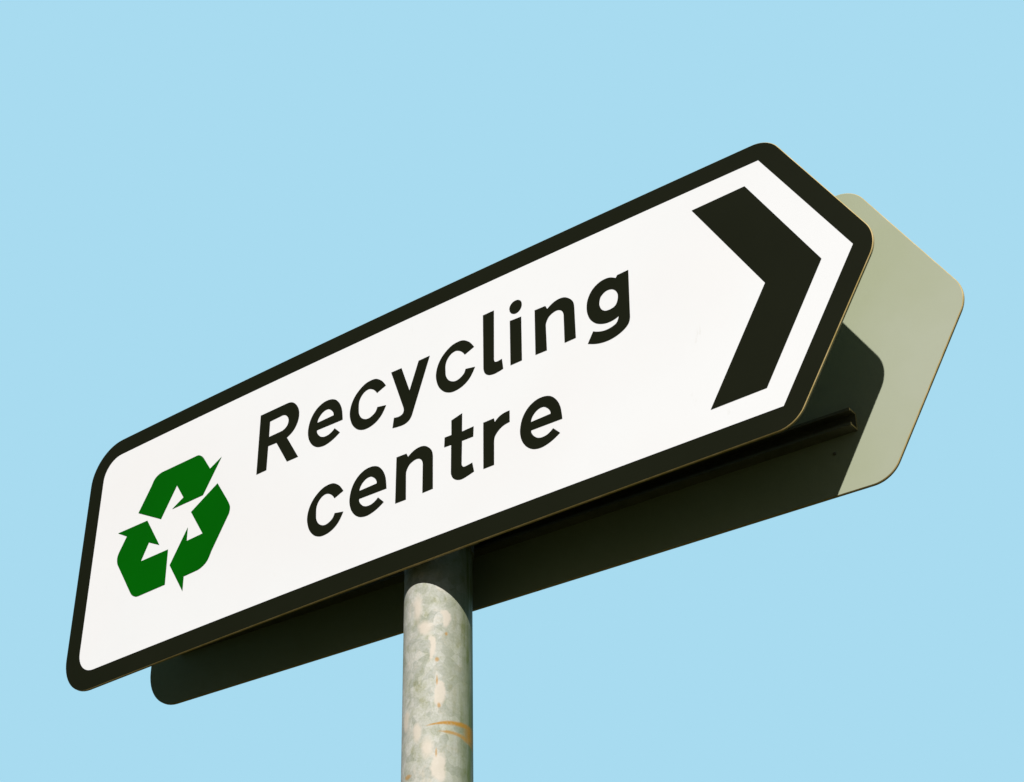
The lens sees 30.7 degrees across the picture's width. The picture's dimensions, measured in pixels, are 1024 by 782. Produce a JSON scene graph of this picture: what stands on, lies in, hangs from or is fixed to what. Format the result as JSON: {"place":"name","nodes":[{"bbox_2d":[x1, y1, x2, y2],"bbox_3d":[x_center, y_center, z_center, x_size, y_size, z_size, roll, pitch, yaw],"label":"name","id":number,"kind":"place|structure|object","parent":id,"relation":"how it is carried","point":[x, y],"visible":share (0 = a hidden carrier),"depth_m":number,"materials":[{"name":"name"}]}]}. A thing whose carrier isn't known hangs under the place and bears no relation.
{"place":"outdoors","nodes":[
{"label":"outdoors","id":0,"kind":"place"},
{"bbox_2d":[0,0,1023,781],"label":"sky","id":1,"kind":"structure","parent":0,"point":[198,198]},
{"label":"ground","id":2,"kind":"structure","parent":0,"visible":0},
{"bbox_2d":[401,547,472,781],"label":"sign post","id":3,"kind":"object","parent":2,"relation":"on","point":[437,718],"visible":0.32,"depth_m":2.35,"materials":[{"name":"metal"}]},
{"bbox_2d":[66,142,873,690],"bbox_3d":[-0.110,0.059,2.547,1.374,0.430,0.063,-23,-40,30],"label":"direction sign","id":4,"kind":"object","parent":3,"relation":"attached to","point":[684,320],"visible":1,"depth_m":2.47,"materials":[{"name":"white plastic"}]},
{"bbox_2d":[150,193,964,704],"bbox_3d":[-0.026,0.082,2.561,1.374,0.468,0.067,-23,-40,30],"label":"direction sign","id":5,"kind":"object","parent":3,"relation":"attached to","point":[850,429],"visible":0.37,"depth_m":2.32,"materials":[{"name":"grey metal"}]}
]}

